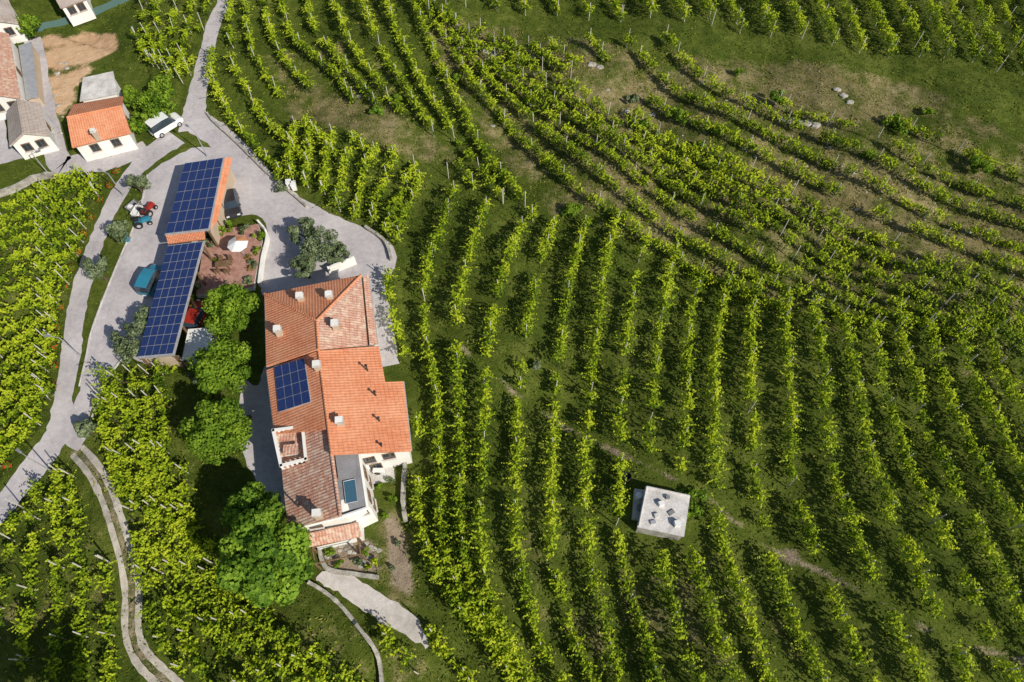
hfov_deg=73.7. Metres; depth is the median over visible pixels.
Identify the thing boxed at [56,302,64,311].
rose bush
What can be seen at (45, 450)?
road
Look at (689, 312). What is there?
grapevine row
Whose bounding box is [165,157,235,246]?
solar carport
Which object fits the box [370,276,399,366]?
pavement
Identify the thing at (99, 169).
street lamp
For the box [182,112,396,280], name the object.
road
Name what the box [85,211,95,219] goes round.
rose bush
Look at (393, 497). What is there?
shrub
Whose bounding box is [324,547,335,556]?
shrub
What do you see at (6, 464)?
rose bush
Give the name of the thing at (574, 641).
grapevine row
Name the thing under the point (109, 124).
roof
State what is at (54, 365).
rose bush
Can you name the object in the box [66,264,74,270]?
rose bush
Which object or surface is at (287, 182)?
waste bin
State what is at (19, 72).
window
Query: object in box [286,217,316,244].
tree
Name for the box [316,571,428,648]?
garden path
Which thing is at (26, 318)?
grapevine row
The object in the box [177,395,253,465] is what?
linden tree
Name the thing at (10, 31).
window
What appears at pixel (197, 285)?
shrub
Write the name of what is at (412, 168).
grapevine row
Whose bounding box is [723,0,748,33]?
grapevine row
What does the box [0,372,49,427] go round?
grapevine row
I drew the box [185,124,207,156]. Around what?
street lamp
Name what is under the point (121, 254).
kerb
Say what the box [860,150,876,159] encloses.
bush
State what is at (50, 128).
window
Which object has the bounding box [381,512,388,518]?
shrub
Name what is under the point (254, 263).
shrub
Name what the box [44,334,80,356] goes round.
street lamp
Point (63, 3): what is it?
roof
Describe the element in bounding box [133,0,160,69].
grapevine row
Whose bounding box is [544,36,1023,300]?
grapevine row
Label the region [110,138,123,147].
window
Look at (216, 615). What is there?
grapevine row
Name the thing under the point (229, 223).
shrub
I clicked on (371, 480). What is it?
window
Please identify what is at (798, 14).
grapevine row
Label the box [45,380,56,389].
rose bush
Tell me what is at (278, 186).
shrub
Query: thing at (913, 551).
grapevine row
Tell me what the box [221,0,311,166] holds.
grapevine row
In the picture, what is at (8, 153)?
village yard
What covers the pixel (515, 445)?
grapevine row
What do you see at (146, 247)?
parking area
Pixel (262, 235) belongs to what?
shrub
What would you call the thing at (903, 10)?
grapevine row
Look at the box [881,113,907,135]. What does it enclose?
bush
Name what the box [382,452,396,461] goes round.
window
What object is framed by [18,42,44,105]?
tool shed
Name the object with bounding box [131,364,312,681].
grapevine row
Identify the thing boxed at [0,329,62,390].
grapevine row
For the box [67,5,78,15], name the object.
window
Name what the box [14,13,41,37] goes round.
garden tree
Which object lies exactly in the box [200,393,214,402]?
shrub
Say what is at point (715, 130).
bush
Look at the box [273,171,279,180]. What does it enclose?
shrub
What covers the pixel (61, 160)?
pavement
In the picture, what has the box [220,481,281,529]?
walnut tree
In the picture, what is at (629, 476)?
water tub
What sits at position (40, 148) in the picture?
street lamp
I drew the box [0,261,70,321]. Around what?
grapevine row
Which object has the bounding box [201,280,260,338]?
linden tree
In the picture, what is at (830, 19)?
grapevine row
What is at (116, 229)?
olive tree
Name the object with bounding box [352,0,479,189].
grapevine row
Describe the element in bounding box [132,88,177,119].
garden tree
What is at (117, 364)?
kerb
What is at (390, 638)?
grapevine row
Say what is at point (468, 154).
grapevine row
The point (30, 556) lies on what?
grapevine row
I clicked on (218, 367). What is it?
linden tree
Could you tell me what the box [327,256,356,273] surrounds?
courtyard wall
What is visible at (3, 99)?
walls
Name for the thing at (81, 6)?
window
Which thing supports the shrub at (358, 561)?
on the ground at (84, 50)
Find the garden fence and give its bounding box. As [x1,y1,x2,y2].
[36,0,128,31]
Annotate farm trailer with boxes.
[124,199,141,211]
[130,203,142,216]
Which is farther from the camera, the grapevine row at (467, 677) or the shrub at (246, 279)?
the shrub at (246, 279)
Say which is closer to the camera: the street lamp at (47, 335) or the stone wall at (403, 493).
the stone wall at (403, 493)
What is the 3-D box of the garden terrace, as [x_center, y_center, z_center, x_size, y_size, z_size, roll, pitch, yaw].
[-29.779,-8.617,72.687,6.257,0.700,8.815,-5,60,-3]
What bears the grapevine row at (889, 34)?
on the ground at (84, 50)
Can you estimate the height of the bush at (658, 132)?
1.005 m
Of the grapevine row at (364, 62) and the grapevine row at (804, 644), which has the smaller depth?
the grapevine row at (804, 644)
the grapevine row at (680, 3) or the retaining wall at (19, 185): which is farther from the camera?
the grapevine row at (680, 3)
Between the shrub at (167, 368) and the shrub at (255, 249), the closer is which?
the shrub at (167, 368)
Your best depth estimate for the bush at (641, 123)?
81.96 m
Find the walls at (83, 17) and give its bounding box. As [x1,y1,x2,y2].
[62,0,95,26]
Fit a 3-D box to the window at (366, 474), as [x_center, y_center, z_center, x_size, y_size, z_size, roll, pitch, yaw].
[-12.333,11.151,57.671,0.250,1.320,1.200,-13,61,-8]
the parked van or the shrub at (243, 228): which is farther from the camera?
the shrub at (243, 228)
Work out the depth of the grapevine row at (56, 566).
55.19 m
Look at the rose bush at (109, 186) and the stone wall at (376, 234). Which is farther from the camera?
the rose bush at (109, 186)
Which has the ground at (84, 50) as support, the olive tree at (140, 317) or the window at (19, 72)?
the olive tree at (140, 317)
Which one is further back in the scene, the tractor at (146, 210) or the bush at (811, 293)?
the tractor at (146, 210)
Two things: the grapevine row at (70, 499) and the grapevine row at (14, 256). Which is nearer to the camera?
the grapevine row at (70, 499)
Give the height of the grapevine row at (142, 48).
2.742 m
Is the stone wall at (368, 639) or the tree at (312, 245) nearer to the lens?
the stone wall at (368, 639)
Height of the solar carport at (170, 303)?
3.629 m
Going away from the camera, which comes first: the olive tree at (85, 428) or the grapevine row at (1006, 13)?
the olive tree at (85, 428)
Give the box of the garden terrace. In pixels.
[196,224,263,297]
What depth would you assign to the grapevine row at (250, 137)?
82.16 m
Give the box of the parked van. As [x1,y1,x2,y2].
[134,264,161,296]
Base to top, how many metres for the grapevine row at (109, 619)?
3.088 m
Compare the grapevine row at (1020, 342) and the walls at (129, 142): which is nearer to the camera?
the grapevine row at (1020, 342)
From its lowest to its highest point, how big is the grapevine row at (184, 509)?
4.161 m
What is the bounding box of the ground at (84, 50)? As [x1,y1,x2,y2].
[0,0,1023,681]
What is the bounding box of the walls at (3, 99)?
[0,39,28,119]
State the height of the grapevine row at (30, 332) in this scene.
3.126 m
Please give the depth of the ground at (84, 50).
67.43 m
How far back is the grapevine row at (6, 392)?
64.55 m
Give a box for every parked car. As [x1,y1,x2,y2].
[145,112,183,137]
[182,299,209,331]
[224,188,242,219]
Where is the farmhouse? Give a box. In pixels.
[263,274,411,549]
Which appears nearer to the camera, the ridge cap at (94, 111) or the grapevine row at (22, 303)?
the grapevine row at (22, 303)
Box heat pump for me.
[372,468,384,474]
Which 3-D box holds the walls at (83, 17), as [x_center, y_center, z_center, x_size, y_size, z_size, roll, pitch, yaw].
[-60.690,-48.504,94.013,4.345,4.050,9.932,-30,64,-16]
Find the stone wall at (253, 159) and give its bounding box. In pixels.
[206,112,307,207]
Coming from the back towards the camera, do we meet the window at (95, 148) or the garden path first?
the window at (95, 148)
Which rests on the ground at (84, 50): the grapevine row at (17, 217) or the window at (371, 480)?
the grapevine row at (17, 217)
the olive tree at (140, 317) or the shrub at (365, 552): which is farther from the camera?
the olive tree at (140, 317)
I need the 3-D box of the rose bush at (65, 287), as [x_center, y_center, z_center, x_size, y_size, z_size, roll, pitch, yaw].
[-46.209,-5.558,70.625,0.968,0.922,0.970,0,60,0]
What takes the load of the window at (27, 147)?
attached to the walls at (51, 141)
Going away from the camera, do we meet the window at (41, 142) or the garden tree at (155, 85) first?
the window at (41, 142)
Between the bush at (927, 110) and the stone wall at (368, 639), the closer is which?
the stone wall at (368, 639)
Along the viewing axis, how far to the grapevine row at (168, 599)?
56.15 m
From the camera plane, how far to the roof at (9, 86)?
83.28 m
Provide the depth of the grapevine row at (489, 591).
59.67 m
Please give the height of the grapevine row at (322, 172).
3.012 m
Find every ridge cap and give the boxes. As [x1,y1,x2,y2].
[16,98,23,132]
[66,105,121,117]
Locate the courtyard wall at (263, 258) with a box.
[257,219,269,286]
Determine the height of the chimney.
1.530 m
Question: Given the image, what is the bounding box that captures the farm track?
[70,445,183,681]
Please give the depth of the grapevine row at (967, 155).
80.09 m
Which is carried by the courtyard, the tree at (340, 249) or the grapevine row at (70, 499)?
the tree at (340, 249)
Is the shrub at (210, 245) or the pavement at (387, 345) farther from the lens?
the shrub at (210, 245)
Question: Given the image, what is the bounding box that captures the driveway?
[238,365,285,509]
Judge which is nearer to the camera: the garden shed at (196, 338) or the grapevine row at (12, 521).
the grapevine row at (12, 521)
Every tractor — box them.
[130,214,152,228]
[137,201,157,216]
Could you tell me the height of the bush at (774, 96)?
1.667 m
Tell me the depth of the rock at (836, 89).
85.56 m
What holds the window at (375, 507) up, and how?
in the farmhouse
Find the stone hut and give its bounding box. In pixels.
[631,486,689,540]
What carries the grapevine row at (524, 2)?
on the ground at (84, 50)
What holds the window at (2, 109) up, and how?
attached to the walls at (3, 99)
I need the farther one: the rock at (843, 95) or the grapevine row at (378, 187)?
the rock at (843, 95)
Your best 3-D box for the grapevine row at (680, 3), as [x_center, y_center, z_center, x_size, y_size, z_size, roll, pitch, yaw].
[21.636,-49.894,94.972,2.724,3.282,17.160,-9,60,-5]
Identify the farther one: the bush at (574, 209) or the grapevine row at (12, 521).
the bush at (574, 209)
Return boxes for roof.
[0,0,17,23]
[0,32,20,98]
[7,99,49,146]
[56,0,84,8]
[67,96,130,147]
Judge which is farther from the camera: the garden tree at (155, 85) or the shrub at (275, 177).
the garden tree at (155, 85)
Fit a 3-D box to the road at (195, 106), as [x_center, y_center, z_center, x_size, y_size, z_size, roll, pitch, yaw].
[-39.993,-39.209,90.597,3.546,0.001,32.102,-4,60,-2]
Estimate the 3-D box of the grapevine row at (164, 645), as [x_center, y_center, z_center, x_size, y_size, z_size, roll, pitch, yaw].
[-32.166,15.097,57.662,2.778,3.629,27.750,-25,63,-14]
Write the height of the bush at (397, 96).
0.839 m
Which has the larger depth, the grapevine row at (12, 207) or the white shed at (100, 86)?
the white shed at (100, 86)
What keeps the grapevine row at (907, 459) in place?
on the ground at (84, 50)
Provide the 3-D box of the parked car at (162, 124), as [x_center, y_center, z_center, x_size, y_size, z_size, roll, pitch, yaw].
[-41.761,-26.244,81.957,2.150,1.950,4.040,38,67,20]
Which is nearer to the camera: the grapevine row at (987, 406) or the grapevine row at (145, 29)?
the grapevine row at (987, 406)
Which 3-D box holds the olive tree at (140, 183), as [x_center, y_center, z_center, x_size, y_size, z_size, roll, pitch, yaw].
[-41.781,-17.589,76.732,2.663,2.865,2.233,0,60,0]
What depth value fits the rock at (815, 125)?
83.18 m
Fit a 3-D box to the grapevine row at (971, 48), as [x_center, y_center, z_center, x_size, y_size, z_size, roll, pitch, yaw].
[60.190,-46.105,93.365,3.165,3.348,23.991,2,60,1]
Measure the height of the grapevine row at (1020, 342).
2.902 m
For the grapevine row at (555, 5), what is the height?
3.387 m
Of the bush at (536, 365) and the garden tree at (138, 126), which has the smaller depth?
the bush at (536, 365)
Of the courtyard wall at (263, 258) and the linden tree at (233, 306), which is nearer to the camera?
the linden tree at (233, 306)
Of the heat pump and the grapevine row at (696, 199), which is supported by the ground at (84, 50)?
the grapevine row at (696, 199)
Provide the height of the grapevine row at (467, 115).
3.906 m
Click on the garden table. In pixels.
(222, 263)
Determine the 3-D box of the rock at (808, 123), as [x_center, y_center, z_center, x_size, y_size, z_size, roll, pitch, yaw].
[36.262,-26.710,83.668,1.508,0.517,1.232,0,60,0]
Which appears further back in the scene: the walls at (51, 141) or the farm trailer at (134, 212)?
the walls at (51, 141)
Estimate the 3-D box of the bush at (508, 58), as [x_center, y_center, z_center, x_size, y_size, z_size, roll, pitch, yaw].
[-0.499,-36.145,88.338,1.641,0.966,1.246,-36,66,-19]
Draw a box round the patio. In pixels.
[369,466,394,483]
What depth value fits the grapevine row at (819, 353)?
58.61 m
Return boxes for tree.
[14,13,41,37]
[73,419,97,437]
[82,255,108,280]
[105,219,129,242]
[110,328,140,364]
[122,85,144,111]
[122,305,148,334]
[125,174,151,193]
[128,111,148,133]
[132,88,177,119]
[148,73,175,97]
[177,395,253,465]
[187,337,251,394]
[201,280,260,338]
[215,498,314,608]
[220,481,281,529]
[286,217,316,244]
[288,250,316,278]
[299,225,338,261]
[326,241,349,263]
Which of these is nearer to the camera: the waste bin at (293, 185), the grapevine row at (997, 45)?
the waste bin at (293, 185)
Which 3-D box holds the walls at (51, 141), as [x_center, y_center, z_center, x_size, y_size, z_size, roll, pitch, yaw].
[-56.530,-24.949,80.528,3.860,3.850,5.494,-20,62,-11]
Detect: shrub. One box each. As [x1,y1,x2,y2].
[157,365,169,374]
[164,364,177,372]
[185,368,198,383]
[188,294,195,307]
[192,281,200,289]
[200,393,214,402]
[203,237,214,247]
[221,220,232,232]
[239,223,249,234]
[242,275,252,284]
[247,258,257,268]
[252,231,265,240]
[252,246,262,255]
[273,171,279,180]
[275,179,287,192]
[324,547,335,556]
[334,559,343,567]
[352,557,362,565]
[361,546,369,556]
[364,564,371,569]
[370,557,377,565]
[374,482,382,488]
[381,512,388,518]
[385,477,394,482]
[388,495,397,502]
[394,538,400,546]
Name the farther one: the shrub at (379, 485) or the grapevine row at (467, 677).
the shrub at (379, 485)
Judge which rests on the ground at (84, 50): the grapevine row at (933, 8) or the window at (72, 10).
the grapevine row at (933, 8)
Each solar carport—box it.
[137,231,212,369]
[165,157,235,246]
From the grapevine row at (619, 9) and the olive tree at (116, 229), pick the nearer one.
the olive tree at (116, 229)
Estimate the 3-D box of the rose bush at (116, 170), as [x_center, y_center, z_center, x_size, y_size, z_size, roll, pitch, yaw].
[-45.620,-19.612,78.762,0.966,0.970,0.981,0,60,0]
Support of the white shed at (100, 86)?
on the ground at (84, 50)
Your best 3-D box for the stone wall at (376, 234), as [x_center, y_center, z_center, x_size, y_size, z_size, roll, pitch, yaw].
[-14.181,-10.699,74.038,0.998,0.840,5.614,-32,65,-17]
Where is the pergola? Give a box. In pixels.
[311,537,366,569]
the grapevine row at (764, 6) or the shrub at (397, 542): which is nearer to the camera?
the shrub at (397, 542)
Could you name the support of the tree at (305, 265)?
on the courtyard
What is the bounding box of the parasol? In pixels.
[227,236,247,255]
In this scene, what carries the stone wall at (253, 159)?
on the ground at (84, 50)
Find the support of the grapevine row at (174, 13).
on the ground at (84, 50)
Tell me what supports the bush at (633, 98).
on the ground at (84, 50)
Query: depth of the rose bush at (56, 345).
66.99 m
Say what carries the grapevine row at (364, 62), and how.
on the ground at (84, 50)
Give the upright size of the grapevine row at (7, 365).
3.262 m
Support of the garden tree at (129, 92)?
on the ground at (84, 50)
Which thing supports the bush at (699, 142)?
on the ground at (84, 50)
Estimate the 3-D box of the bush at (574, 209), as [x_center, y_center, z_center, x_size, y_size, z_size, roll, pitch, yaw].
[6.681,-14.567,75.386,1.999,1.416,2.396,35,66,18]
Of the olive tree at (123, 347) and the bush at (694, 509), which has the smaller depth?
the bush at (694, 509)
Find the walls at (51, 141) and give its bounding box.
[13,112,58,159]
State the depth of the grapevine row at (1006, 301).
74.61 m
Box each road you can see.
[0,132,183,523]
[178,0,228,131]
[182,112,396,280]
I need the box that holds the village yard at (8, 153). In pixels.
[0,120,22,163]
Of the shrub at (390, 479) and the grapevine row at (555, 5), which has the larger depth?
the grapevine row at (555, 5)
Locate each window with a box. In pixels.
[0,104,5,112]
[3,27,16,36]
[16,66,22,77]
[20,142,35,152]
[35,138,49,147]
[45,120,52,132]
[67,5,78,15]
[76,2,87,12]
[88,143,102,153]
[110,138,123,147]
[309,524,324,530]
[362,456,377,465]
[363,465,369,481]
[367,488,373,504]
[369,462,383,471]
[369,475,373,489]
[373,498,377,512]
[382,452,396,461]
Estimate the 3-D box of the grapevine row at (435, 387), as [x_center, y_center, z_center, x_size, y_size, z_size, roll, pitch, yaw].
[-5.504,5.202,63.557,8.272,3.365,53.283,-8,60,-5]
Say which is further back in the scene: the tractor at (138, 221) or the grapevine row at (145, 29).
the grapevine row at (145, 29)
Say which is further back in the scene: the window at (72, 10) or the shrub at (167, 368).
the window at (72, 10)
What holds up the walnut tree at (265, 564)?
on the ground at (84, 50)
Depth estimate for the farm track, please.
56.50 m
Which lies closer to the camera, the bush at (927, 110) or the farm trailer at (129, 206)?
the farm trailer at (129, 206)
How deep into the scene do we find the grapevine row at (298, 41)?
87.32 m
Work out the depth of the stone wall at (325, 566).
56.59 m
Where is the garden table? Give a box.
[215,259,231,269]
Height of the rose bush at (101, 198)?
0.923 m
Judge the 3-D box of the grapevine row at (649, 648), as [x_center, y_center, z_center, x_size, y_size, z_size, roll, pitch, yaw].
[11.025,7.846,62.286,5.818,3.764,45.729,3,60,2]
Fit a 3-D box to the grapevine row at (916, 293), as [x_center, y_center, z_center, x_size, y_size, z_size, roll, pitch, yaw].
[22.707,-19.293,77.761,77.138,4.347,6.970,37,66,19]
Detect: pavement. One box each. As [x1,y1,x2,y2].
[24,37,150,174]
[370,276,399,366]
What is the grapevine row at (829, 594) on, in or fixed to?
on the ground at (84, 50)
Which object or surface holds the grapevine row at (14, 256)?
on the ground at (84, 50)
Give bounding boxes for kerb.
[78,174,147,386]
[83,355,124,438]
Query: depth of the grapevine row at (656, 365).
61.45 m
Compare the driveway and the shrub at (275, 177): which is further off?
the shrub at (275, 177)
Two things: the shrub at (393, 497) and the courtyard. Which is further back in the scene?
the courtyard
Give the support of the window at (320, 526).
in the farmhouse
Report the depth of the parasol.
70.52 m
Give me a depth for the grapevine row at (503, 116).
77.13 m
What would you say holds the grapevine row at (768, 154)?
on the ground at (84, 50)
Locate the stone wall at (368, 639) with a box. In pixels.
[307,580,383,681]
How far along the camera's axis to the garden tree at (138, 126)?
80.85 m
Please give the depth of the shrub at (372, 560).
56.84 m
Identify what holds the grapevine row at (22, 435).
on the ground at (84, 50)
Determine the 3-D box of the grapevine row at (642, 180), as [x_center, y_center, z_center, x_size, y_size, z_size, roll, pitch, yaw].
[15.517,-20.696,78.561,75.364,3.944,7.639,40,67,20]
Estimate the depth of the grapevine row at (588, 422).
59.52 m
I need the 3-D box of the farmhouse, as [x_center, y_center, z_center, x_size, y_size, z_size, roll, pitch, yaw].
[-15.214,5.147,60.652,11.592,8.180,24.214,-14,61,-8]
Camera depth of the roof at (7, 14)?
88.98 m
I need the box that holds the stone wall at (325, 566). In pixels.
[317,548,378,579]
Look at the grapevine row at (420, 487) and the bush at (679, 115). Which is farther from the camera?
the bush at (679, 115)
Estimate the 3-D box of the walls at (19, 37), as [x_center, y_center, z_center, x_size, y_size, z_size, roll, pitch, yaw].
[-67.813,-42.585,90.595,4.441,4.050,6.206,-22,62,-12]
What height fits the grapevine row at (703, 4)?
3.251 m
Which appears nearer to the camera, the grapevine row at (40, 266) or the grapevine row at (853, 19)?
the grapevine row at (40, 266)
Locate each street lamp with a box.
[16,448,51,472]
[31,147,47,171]
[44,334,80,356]
[97,168,124,195]
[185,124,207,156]
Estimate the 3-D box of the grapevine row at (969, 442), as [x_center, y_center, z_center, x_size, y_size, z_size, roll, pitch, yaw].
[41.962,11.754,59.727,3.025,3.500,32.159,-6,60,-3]
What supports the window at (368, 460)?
in the farmhouse
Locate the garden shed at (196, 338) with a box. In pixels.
[182,328,216,363]
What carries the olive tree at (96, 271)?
on the ground at (84, 50)
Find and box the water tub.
[622,472,631,482]
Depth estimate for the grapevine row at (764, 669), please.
58.99 m
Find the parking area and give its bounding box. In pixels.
[58,147,225,450]
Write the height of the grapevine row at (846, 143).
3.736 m
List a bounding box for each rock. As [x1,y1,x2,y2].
[587,62,596,66]
[802,120,812,126]
[810,121,821,128]
[833,87,840,91]
[839,93,847,98]
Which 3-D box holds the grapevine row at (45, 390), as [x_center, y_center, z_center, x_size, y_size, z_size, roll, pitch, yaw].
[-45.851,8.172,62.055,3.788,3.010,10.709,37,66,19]
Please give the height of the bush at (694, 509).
1.079 m
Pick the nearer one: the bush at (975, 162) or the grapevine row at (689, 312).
the grapevine row at (689, 312)
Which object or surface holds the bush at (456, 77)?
on the ground at (84, 50)
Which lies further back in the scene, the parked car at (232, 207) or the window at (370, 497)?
the parked car at (232, 207)
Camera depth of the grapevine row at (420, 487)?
58.45 m
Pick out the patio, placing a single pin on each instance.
(389, 472)
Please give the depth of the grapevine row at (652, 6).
91.93 m
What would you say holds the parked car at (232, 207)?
on the courtyard
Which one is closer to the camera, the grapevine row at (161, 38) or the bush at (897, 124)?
the bush at (897, 124)
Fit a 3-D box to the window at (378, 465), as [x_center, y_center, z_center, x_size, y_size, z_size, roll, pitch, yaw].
[-11.995,11.133,60.337,1.200,1.320,0.250,-11,61,-6]
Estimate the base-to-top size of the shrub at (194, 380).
1.212 m
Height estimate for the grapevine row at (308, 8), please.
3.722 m
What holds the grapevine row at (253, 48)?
on the ground at (84, 50)
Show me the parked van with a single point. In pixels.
(146, 282)
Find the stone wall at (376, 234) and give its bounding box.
[364,225,392,260]
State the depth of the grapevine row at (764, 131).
79.67 m
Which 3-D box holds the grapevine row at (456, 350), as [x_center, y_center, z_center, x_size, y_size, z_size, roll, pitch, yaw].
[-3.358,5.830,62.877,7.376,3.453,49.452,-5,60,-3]
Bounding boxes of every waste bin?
[285,179,291,188]
[290,180,296,190]
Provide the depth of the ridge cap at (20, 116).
78.47 m
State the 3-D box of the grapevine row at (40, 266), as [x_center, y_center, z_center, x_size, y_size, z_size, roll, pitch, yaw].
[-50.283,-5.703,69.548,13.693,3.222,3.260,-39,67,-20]
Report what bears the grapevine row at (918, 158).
on the ground at (84, 50)
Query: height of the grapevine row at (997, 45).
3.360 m
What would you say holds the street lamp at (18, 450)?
on the ground at (84, 50)
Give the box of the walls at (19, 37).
[0,6,27,43]
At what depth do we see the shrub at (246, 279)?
70.54 m
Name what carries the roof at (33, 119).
on the walls at (51, 141)
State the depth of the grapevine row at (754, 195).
74.89 m
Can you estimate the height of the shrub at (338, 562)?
0.683 m
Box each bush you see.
[0,459,12,469]
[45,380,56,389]
[48,361,58,369]
[50,341,60,350]
[54,322,62,330]
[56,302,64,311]
[60,283,69,291]
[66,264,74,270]
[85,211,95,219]
[95,196,104,203]
[106,181,114,188]
[112,167,120,175]
[369,105,383,114]
[393,92,402,100]
[452,73,462,81]
[503,56,514,66]
[531,359,540,370]
[561,203,582,216]
[625,94,639,102]
[637,120,650,132]
[654,130,663,138]
[664,106,686,124]
[678,487,707,518]
[694,140,706,147]
[711,124,724,133]
[733,67,744,76]
[769,89,784,104]
[805,290,828,308]
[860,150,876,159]
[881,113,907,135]
[922,107,935,114]
[969,155,994,173]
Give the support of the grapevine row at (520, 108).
on the ground at (84, 50)
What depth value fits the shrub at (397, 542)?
57.68 m
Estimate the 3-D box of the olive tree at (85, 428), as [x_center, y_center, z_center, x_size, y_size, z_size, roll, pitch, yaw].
[-38.576,8.017,62.262,2.045,2.322,1.842,-30,64,-16]
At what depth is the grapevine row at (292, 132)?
78.35 m
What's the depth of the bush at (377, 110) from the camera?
82.93 m
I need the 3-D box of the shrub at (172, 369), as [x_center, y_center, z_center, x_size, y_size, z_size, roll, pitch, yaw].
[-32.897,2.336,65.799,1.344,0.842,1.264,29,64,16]
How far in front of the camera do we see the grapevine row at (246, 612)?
57.39 m
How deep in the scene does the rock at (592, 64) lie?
87.62 m
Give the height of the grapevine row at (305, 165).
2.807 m
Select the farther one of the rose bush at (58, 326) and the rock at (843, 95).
the rock at (843, 95)
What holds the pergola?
on the ground at (84, 50)
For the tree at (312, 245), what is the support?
on the courtyard
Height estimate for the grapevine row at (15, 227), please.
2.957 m
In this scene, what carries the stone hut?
on the ground at (84, 50)
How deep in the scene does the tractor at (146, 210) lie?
75.56 m
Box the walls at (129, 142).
[77,103,137,161]
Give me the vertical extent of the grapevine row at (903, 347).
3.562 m
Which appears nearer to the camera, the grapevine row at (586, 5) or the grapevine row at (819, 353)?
the grapevine row at (819, 353)
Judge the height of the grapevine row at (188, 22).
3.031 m
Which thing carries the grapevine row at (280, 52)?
on the ground at (84, 50)
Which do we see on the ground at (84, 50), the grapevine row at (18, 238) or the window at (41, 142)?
the grapevine row at (18, 238)
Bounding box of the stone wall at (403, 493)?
[400,462,407,522]
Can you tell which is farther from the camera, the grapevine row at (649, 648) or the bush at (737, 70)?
the bush at (737, 70)
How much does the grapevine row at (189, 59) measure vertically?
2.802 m
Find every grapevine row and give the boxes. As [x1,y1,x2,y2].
[0,163,84,214]
[0,169,100,228]
[0,180,102,239]
[0,199,93,254]
[0,215,86,269]
[0,228,86,284]
[0,242,80,301]
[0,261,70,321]
[0,269,71,338]
[0,284,63,357]
[0,309,60,376]
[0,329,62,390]
[0,350,56,412]
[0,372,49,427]
[0,381,56,444]
[0,411,42,466]
[0,498,27,637]
[7,477,48,671]
[33,463,71,681]
[56,468,97,681]
[81,362,222,681]
[89,554,120,681]
[91,387,190,677]
[99,366,255,681]
[122,364,280,681]
[130,27,155,66]
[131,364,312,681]
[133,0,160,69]
[145,359,333,681]
[147,0,167,74]
[161,0,182,77]
[164,457,371,681]
[171,0,196,82]
[179,0,212,75]
[203,41,284,176]
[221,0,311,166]
[239,0,339,159]
[255,0,368,153]
[275,0,359,104]
[279,116,302,181]
[296,119,319,188]
[300,0,380,104]
[314,123,337,195]
[323,130,357,213]
[327,0,448,178]
[348,141,380,220]
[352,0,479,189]
[364,144,399,225]
[373,623,418,673]
[379,156,420,239]
[380,0,504,203]
[381,171,536,681]
[409,0,538,221]
[412,181,528,681]
[419,0,791,311]
[423,624,479,681]
[430,0,887,331]
[438,198,535,681]
[439,0,977,342]
[452,13,1023,352]
[466,217,542,681]
[475,18,1023,339]
[489,0,501,11]
[497,32,1023,328]
[501,215,576,681]
[515,0,532,15]
[527,36,1023,314]
[536,214,602,681]
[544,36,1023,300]
[546,0,560,15]
[573,211,628,681]
[578,0,594,20]
[584,30,1023,276]
[601,225,664,681]
[608,0,627,21]
[622,30,1023,253]
[637,0,659,17]
[641,238,709,681]
[660,24,1023,229]
[670,0,693,21]
[672,259,745,681]
[696,0,719,25]
[699,269,776,681]
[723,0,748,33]
[736,273,835,681]
[754,0,779,36]
[769,284,884,681]
[775,90,1023,209]
[786,0,810,37]
[803,297,932,681]
[813,0,839,45]
[823,305,980,681]
[836,0,869,52]
[862,315,1023,681]
[865,0,901,57]
[882,108,1023,183]
[886,311,1023,637]
[893,0,930,57]
[918,316,1023,564]
[922,0,957,57]
[943,0,984,62]
[950,323,1023,485]
[969,0,1008,71]
[978,324,1023,430]
[997,0,1023,75]
[1005,334,1023,385]
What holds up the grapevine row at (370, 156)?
on the ground at (84, 50)
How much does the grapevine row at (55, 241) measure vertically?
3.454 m
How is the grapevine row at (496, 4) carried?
on the ground at (84, 50)
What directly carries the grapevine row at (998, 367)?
on the ground at (84, 50)
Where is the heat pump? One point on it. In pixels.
(378, 471)
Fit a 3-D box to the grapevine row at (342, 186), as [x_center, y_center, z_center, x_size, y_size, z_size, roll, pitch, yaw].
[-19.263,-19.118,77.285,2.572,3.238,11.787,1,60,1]
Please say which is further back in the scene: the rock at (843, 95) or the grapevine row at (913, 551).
the rock at (843, 95)
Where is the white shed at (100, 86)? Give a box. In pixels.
[80,71,121,101]
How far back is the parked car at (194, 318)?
67.85 m
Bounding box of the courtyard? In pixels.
[224,153,384,295]
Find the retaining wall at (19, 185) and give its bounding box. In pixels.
[0,172,58,196]
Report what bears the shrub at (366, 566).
on the ground at (84, 50)
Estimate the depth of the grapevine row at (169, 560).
56.73 m

